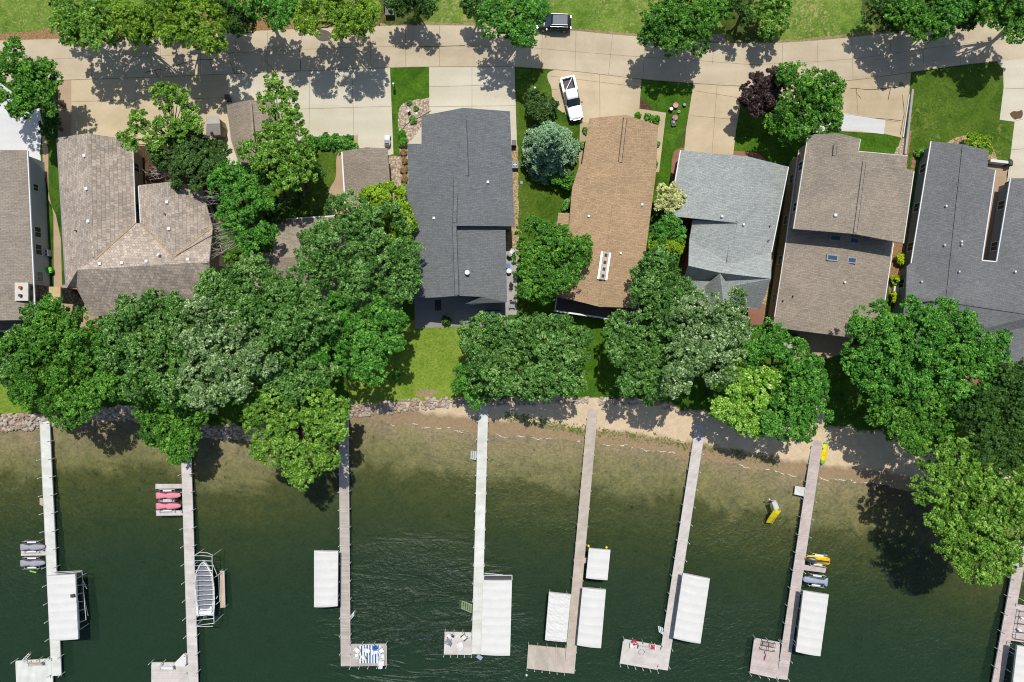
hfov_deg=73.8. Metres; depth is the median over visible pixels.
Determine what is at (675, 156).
path
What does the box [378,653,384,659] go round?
lounge chair
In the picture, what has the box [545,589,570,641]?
boat lift
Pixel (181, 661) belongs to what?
storage box
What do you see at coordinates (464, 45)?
road crack
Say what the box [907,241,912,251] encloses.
window
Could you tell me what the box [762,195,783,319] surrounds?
path
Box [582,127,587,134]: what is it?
leafy plant
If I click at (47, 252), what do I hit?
air conditioner
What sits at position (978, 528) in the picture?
poplar tree
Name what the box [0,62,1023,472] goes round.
ground
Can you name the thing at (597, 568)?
boat lift
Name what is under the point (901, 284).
window
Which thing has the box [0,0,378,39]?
soil
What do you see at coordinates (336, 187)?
path
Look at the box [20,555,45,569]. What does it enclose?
jet ski
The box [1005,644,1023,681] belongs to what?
boat lift
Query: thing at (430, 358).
lawn
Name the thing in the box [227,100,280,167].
garage
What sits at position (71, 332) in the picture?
maple tree
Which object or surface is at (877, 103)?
driveway
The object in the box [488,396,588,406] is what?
riprap rocks
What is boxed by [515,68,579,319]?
lawn
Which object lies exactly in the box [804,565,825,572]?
side platform
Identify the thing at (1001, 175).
path
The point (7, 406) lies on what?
lawn
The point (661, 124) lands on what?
path
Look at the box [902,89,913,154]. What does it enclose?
retaining wall
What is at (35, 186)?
window
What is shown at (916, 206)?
window
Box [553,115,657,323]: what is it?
house
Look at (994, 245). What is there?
window
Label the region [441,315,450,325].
round shrub
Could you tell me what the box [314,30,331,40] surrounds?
stain
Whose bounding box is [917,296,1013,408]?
oak tree
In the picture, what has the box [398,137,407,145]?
globe shrub
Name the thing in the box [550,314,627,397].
lawn
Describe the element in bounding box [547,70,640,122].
driveway
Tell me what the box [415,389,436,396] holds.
bare patch
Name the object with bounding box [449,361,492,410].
maple tree
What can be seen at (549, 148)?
spruce tree
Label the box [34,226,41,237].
window
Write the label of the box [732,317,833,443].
maple tree
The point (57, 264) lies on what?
path
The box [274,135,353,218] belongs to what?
lawn
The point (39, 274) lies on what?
window
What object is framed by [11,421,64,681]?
dock
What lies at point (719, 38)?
gravel patch
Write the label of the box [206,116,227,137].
garden shed
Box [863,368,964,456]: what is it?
oak tree
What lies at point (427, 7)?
dark tree
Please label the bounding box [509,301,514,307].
lounge chair
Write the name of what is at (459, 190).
house
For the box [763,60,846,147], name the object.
maple tree
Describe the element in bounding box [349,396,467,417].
riprap rocks
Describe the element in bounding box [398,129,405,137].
globe shrub
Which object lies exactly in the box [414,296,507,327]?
patio
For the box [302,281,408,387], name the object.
oak tree
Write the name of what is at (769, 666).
dock
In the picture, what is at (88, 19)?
willow tree
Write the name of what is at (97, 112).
driveway
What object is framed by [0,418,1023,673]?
lake bed
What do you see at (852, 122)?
driveway
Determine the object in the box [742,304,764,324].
patio
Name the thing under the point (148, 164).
soil bed
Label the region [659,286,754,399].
oak tree
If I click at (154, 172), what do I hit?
dead tree
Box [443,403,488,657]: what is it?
dock
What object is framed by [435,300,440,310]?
door mat
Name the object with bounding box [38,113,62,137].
dark tree
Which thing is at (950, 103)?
lawn
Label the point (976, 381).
patio
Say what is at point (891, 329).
oak tree
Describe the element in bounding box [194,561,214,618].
motor boat
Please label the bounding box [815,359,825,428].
path
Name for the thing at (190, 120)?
loose tree
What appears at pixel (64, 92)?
driveway
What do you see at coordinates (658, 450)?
foam
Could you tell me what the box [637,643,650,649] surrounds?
park bench
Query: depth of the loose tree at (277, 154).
80.56 m
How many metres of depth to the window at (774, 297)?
89.44 m
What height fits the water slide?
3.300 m
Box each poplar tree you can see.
[242,378,352,491]
[909,433,1023,586]
[962,442,1023,541]
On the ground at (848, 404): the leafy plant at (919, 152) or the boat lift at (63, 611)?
the leafy plant at (919, 152)
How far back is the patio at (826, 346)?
90.98 m
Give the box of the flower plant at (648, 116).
[644,113,653,122]
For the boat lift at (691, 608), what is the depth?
88.83 m
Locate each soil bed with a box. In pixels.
[138,146,224,231]
[640,97,651,109]
[679,95,691,148]
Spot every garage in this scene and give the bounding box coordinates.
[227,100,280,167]
[341,147,390,207]
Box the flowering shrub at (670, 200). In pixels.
[654,181,686,212]
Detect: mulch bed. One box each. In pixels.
[889,131,911,299]
[947,135,996,159]
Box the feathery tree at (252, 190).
[201,158,280,257]
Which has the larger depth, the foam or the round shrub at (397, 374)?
the foam
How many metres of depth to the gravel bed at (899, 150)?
90.98 m
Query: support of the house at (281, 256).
on the ground at (848, 404)
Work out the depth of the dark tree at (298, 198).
86.55 m
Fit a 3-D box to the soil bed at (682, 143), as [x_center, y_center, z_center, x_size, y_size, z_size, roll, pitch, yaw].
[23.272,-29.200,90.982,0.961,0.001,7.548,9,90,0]
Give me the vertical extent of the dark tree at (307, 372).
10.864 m
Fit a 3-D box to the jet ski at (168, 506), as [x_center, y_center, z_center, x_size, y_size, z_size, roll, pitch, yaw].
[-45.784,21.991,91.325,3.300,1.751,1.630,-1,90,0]
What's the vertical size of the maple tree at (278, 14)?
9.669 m
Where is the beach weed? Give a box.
[504,410,778,466]
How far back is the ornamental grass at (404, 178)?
90.34 m
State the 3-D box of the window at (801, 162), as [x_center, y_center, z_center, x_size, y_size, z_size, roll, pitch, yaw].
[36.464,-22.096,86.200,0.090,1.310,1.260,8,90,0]
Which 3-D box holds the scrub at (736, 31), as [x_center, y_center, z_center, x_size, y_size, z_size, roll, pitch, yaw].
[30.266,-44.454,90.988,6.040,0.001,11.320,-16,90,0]
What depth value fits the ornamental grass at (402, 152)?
90.40 m
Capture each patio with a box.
[61,285,101,327]
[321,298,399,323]
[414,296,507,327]
[506,250,516,314]
[684,222,691,240]
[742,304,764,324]
[781,328,853,358]
[964,368,981,383]
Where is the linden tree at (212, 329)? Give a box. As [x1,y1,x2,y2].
[170,289,281,414]
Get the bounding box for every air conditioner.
[44,249,51,256]
[512,161,517,168]
[891,286,898,291]
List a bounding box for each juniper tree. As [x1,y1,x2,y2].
[147,123,232,193]
[524,88,559,122]
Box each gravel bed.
[389,98,428,217]
[506,145,518,259]
[895,138,903,154]
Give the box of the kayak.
[820,441,827,464]
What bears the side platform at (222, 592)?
in the water
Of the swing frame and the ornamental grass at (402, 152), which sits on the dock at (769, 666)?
the swing frame
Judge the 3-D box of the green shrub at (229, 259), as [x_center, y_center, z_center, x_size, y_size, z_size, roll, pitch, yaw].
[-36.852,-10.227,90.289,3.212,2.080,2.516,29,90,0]
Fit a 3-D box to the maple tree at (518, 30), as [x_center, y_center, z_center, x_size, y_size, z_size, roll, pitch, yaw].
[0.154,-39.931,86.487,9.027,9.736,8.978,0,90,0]
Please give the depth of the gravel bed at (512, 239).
90.98 m
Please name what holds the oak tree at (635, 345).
on the ground at (848, 404)
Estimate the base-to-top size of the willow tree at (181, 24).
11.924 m
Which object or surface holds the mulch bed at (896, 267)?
on the ground at (848, 404)
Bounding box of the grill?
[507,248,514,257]
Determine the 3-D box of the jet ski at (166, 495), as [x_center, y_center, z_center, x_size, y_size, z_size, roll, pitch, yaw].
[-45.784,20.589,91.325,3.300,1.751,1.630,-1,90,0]
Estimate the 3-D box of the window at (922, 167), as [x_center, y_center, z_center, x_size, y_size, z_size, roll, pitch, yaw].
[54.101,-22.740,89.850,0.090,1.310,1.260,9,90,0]
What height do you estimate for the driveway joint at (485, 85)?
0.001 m
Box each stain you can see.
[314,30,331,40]
[1010,110,1022,119]
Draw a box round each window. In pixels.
[32,183,38,191]
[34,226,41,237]
[35,243,42,255]
[36,271,43,281]
[134,162,139,173]
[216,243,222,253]
[772,293,776,303]
[777,255,782,264]
[783,214,788,225]
[789,173,793,184]
[792,201,796,212]
[798,160,802,171]
[898,278,904,288]
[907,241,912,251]
[913,202,919,212]
[919,163,925,173]
[990,241,998,251]
[997,199,1005,210]
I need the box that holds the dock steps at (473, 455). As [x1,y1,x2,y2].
[470,451,476,459]
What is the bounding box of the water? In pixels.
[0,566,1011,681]
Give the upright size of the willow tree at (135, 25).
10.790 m
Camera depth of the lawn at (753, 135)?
90.99 m
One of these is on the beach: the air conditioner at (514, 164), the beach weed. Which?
the beach weed
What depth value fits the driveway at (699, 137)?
90.98 m
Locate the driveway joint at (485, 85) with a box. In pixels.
[71,73,1023,149]
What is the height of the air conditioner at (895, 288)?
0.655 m
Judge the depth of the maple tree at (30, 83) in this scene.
82.62 m
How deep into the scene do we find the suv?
89.48 m
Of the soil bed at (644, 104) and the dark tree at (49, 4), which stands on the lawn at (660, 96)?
the soil bed at (644, 104)
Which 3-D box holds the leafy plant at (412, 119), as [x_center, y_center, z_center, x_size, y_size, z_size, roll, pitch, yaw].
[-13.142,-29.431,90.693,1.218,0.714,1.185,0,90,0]
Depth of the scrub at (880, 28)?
90.99 m
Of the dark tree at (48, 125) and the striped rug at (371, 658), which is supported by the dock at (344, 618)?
the striped rug at (371, 658)
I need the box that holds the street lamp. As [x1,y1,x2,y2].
[264,43,275,72]
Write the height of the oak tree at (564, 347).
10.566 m
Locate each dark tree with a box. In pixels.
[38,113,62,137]
[48,0,240,25]
[206,0,256,37]
[252,338,340,408]
[262,146,327,224]
[383,0,439,20]
[459,0,485,25]
[703,0,735,20]
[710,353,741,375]
[723,0,754,25]
[861,0,987,33]
[883,0,941,42]
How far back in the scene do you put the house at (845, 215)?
86.15 m
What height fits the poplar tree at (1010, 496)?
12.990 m
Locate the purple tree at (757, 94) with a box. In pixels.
[737,65,786,118]
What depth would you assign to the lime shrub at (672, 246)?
87.06 m
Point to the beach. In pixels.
(863, 457)
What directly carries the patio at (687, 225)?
on the ground at (848, 404)
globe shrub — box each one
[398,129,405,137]
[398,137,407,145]
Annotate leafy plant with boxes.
[409,115,416,123]
[561,198,570,210]
[579,140,585,147]
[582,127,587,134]
[600,325,612,336]
[914,148,923,157]
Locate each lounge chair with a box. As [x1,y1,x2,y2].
[377,646,384,654]
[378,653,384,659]
[378,660,383,668]
[445,637,451,645]
[456,640,463,650]
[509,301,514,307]
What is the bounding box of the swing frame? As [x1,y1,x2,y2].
[759,639,775,651]
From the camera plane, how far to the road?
90.97 m
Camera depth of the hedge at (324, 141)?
90.23 m
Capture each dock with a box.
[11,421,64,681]
[148,443,200,681]
[337,402,387,669]
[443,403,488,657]
[526,400,599,674]
[619,416,708,673]
[748,430,827,681]
[991,540,1023,681]
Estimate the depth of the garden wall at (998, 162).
90.00 m
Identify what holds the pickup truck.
on the driveway at (606, 99)
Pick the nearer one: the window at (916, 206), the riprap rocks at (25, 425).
the window at (916, 206)
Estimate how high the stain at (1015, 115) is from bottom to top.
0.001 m
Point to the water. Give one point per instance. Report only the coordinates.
(281, 630)
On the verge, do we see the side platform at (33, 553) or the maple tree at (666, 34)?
the maple tree at (666, 34)
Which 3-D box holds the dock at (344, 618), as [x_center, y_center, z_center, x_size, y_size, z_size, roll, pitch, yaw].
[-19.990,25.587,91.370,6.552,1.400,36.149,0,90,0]
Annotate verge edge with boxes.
[379,22,902,42]
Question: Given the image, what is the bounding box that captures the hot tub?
[485,310,500,321]
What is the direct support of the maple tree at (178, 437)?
on the ground at (848, 404)
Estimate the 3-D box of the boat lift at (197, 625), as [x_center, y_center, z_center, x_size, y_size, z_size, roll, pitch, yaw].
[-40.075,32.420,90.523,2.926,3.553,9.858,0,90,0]
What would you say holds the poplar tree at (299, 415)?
on the ground at (848, 404)
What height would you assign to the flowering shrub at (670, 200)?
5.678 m
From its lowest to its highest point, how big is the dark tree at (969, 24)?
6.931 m
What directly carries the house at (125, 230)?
on the ground at (848, 404)
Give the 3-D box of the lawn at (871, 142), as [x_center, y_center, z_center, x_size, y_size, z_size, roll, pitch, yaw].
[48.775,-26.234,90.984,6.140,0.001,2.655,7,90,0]
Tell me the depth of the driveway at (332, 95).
90.98 m
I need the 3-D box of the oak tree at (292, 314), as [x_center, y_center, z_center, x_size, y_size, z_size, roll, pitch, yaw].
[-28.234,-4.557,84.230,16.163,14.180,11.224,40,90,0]
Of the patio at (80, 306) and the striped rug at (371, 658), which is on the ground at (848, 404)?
the patio at (80, 306)
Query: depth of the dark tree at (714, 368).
85.37 m
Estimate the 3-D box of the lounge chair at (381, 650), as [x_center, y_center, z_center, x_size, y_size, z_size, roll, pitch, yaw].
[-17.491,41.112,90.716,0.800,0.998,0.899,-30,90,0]
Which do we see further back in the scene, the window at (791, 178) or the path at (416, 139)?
the path at (416, 139)
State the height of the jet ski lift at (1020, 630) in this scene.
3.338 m
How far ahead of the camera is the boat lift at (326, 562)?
88.83 m
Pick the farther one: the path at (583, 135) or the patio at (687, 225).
the patio at (687, 225)
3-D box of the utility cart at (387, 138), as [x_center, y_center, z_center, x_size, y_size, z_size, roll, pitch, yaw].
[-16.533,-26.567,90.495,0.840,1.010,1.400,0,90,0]
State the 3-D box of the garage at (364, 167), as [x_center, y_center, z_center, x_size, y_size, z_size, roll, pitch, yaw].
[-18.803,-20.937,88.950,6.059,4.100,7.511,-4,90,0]
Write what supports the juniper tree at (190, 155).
on the ground at (848, 404)
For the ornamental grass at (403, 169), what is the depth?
90.35 m
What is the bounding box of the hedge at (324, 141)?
[303,132,358,152]
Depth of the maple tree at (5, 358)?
81.20 m
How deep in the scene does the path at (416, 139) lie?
90.97 m
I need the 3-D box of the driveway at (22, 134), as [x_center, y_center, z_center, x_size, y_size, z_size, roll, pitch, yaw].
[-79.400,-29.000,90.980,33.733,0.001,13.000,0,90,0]
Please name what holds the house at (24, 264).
on the ground at (848, 404)
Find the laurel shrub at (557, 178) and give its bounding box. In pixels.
[549,164,574,190]
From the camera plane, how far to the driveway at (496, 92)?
90.98 m
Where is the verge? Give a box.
[0,0,991,39]
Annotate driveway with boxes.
[0,83,42,160]
[58,80,70,137]
[71,74,227,164]
[228,68,392,164]
[429,67,516,145]
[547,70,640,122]
[684,84,741,154]
[747,72,910,137]
[800,113,884,133]
[997,58,1023,181]
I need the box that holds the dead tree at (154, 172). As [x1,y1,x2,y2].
[144,166,172,180]
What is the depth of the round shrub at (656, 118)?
90.20 m
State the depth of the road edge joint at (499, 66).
90.97 m
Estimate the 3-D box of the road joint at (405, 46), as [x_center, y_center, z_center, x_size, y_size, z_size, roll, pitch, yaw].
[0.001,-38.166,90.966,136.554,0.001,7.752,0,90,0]
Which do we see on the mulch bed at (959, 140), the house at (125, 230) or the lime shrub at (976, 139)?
the lime shrub at (976, 139)
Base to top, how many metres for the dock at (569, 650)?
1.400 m
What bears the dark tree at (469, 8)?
on the ground at (848, 404)
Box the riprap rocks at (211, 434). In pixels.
[197,416,320,440]
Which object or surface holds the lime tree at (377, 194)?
on the ground at (848, 404)
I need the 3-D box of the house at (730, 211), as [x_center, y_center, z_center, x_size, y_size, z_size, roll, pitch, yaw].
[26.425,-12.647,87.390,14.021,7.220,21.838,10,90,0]
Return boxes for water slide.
[766,498,780,523]
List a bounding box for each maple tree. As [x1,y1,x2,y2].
[0,35,65,120]
[0,292,125,431]
[0,327,51,384]
[131,379,208,465]
[230,0,298,31]
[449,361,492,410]
[476,0,549,48]
[511,215,593,305]
[636,0,718,58]
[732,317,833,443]
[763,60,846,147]
[918,0,976,40]
[969,0,1023,43]
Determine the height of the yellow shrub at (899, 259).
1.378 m
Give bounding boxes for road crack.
[145,45,907,133]
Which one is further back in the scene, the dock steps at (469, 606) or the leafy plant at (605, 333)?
the dock steps at (469, 606)
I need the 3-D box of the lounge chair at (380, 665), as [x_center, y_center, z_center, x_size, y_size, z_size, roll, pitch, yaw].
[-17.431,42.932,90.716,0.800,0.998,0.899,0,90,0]
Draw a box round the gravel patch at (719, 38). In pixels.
[710,34,725,42]
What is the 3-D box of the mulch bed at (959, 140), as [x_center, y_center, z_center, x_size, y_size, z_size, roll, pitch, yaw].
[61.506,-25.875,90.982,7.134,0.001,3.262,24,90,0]
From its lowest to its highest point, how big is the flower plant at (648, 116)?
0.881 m
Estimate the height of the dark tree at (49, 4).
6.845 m
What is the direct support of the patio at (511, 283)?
on the ground at (848, 404)
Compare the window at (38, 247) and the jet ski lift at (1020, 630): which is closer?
the window at (38, 247)
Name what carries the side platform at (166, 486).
in the water
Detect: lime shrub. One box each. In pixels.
[647,234,685,255]
[964,132,993,154]
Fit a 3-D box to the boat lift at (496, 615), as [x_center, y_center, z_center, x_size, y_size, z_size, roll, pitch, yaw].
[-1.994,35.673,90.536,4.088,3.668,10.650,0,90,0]
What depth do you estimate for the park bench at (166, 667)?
90.50 m
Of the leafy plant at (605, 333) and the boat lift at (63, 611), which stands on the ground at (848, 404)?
the leafy plant at (605, 333)
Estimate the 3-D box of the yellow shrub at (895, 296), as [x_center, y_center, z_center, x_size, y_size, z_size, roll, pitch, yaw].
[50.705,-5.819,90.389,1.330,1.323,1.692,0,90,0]
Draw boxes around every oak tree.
[95,287,213,407]
[193,251,341,365]
[293,187,425,307]
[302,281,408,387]
[457,310,537,403]
[521,311,595,403]
[603,309,677,406]
[628,243,696,339]
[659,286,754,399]
[839,293,953,402]
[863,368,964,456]
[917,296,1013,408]
[951,357,1023,477]
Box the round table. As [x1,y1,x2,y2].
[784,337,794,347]
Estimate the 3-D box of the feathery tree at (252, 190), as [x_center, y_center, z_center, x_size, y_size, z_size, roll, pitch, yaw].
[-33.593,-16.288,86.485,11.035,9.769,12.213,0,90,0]
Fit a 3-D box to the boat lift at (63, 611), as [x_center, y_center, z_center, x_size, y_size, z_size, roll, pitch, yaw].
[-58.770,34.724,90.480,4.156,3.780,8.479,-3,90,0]
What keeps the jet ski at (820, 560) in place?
on the water
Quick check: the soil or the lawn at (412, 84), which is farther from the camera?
the soil
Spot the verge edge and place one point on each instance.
(871, 32)
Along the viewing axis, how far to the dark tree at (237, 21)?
84.46 m
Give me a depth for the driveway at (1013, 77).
90.98 m
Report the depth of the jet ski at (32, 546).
90.86 m
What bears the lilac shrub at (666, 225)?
on the ground at (848, 404)
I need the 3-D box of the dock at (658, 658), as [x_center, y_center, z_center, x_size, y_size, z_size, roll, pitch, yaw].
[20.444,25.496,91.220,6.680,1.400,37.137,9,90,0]
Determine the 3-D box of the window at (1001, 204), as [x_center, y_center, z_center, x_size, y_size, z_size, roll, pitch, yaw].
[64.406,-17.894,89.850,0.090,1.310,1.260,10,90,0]
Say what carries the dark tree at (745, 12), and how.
on the ground at (848, 404)
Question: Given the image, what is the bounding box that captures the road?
[0,20,1023,85]
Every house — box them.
[0,150,50,331]
[49,133,227,315]
[243,215,404,297]
[406,108,513,304]
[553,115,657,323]
[670,150,788,324]
[766,133,913,337]
[894,141,1023,365]
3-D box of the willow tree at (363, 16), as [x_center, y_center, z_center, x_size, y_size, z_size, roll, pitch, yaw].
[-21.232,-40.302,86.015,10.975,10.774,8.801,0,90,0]
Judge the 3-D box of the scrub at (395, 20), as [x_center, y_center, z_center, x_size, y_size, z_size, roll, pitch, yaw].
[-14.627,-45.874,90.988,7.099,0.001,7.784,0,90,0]
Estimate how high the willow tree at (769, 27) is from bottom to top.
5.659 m
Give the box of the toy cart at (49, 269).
[46,267,53,272]
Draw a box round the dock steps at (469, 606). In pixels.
[461,601,471,612]
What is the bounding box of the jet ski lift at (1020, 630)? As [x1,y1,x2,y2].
[1012,609,1023,639]
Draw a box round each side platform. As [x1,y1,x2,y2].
[21,551,45,555]
[155,483,181,488]
[156,510,182,515]
[220,568,227,607]
[793,485,804,496]
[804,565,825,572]
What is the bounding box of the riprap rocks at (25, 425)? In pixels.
[0,413,64,432]
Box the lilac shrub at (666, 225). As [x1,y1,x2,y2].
[647,212,686,243]
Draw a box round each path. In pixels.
[42,136,61,287]
[328,135,357,214]
[408,128,420,143]
[579,122,588,164]
[639,109,665,171]
[670,148,683,183]
[733,151,766,160]
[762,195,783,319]
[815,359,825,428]
[983,165,1008,259]
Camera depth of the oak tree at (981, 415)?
79.50 m
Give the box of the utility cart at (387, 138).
[384,135,390,145]
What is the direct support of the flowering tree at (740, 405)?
on the ground at (848, 404)
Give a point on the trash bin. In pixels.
(227, 98)
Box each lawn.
[0,383,29,413]
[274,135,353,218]
[346,319,489,404]
[390,67,428,154]
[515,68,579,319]
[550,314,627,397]
[640,80,691,214]
[734,95,799,166]
[856,132,900,153]
[907,61,1014,169]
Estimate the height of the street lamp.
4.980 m
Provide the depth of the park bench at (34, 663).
90.75 m
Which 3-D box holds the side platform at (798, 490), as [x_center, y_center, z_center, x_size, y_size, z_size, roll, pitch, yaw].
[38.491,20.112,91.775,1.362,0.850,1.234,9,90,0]
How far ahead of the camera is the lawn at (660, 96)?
90.99 m
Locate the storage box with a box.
[174,653,186,665]
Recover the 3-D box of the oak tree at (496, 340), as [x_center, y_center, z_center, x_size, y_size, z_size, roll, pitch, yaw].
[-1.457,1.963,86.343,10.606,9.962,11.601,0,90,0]
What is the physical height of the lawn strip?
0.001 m
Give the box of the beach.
[0,395,1023,526]
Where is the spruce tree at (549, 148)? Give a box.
[520,120,580,184]
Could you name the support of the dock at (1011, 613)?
on the water
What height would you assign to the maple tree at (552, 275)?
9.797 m
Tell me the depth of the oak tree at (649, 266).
81.59 m
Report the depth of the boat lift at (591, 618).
88.83 m
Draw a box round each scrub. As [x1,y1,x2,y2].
[377,0,425,25]
[720,0,771,42]
[860,0,992,33]
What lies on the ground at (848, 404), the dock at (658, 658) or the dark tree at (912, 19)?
the dark tree at (912, 19)
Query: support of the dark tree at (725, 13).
on the ground at (848, 404)
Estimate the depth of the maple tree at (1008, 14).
82.73 m
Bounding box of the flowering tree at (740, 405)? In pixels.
[707,359,784,438]
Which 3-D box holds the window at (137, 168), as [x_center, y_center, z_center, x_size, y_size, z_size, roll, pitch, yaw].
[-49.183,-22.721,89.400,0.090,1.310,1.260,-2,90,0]
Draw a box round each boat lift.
[47,570,88,640]
[194,548,222,626]
[314,549,339,606]
[481,573,511,655]
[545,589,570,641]
[577,586,605,647]
[586,545,609,579]
[673,572,709,643]
[792,590,828,655]
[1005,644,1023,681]
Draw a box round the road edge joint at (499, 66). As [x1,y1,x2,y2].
[70,61,995,85]
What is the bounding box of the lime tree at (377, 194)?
[358,181,418,246]
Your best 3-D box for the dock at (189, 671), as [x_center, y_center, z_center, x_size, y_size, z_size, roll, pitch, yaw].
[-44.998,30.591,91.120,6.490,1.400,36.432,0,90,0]
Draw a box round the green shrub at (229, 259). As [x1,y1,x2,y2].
[223,251,240,266]
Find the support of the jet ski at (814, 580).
on the water
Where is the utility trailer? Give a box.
[384,2,394,16]
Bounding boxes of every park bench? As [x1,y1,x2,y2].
[27,660,44,666]
[159,664,174,669]
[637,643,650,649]
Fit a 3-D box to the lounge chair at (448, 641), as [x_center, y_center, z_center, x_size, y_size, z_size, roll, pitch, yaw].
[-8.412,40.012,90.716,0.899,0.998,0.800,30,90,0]
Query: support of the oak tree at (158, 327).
on the ground at (848, 404)
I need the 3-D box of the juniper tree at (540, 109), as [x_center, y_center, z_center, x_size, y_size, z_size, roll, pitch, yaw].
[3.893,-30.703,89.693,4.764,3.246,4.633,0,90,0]
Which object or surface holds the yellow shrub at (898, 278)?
on the mulch bed at (896, 267)
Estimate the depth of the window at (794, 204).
86.45 m
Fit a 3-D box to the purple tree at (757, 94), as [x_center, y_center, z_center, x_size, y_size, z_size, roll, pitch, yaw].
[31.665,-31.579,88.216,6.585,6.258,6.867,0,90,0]
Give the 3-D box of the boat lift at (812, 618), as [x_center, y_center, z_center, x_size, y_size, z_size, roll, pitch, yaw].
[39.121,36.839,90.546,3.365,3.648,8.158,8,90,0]
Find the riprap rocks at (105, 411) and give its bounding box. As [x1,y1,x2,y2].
[62,405,169,427]
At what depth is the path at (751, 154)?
90.98 m
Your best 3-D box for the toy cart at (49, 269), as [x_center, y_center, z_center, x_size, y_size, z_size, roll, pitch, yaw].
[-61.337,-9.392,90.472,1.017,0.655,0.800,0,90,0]
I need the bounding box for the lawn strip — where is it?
[518,150,529,259]
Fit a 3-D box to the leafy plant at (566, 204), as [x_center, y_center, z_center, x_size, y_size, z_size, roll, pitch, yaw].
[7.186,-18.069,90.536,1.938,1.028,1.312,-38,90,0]
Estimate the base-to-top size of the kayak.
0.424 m
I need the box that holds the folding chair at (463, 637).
[460,632,467,640]
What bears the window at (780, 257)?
in the house at (845, 215)
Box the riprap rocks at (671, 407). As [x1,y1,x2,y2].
[599,396,696,415]
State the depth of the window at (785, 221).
89.36 m
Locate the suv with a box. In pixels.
[536,13,570,32]
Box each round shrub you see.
[390,369,401,381]
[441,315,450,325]
[634,112,641,118]
[651,115,660,124]
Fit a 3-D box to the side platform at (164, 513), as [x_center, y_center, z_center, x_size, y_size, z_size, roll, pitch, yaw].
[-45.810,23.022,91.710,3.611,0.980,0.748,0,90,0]
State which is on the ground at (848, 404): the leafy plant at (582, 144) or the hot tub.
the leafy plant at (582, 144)
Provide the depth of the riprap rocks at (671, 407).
90.91 m
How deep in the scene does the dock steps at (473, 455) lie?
91.62 m
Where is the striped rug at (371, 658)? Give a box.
[359,645,380,662]
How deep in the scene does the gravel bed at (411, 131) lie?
90.98 m
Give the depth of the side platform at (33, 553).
91.22 m
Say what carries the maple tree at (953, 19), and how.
on the scrub at (880, 28)
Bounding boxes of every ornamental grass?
[399,149,406,155]
[399,165,407,173]
[401,157,407,163]
[401,174,407,182]
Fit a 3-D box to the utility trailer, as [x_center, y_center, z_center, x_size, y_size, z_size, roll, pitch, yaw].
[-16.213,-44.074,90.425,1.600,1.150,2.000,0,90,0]
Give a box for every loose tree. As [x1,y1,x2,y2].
[115,81,204,156]
[236,71,318,200]
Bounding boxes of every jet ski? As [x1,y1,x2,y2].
[20,538,45,553]
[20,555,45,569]
[156,488,181,501]
[156,498,181,511]
[802,571,827,587]
[804,550,829,566]
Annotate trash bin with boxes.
[224,94,231,102]
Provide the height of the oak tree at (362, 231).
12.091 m
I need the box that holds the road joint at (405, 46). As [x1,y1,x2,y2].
[7,26,999,75]
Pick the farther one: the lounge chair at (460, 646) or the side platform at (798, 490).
the side platform at (798, 490)
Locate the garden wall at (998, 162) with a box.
[988,159,1012,166]
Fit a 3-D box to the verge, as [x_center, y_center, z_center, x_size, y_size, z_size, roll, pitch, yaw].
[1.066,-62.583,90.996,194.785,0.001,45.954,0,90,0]
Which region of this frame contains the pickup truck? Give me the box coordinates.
[560,75,583,121]
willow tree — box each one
[48,0,128,52]
[103,0,172,52]
[147,0,228,56]
[292,0,382,40]
[747,0,793,40]
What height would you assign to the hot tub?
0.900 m
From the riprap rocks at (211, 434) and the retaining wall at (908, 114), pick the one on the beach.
the riprap rocks at (211, 434)
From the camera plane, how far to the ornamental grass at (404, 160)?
90.37 m
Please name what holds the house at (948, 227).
on the ground at (848, 404)
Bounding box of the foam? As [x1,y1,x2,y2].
[387,422,883,484]
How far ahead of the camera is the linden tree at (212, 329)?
78.58 m
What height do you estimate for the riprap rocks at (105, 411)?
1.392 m
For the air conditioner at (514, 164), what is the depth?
90.20 m
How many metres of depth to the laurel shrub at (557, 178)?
88.95 m
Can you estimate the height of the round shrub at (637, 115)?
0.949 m
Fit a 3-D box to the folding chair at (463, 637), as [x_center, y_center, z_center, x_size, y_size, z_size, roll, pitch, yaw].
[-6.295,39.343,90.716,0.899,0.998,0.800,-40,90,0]
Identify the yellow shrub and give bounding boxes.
[890,275,901,285]
[891,291,899,302]
[894,253,905,265]

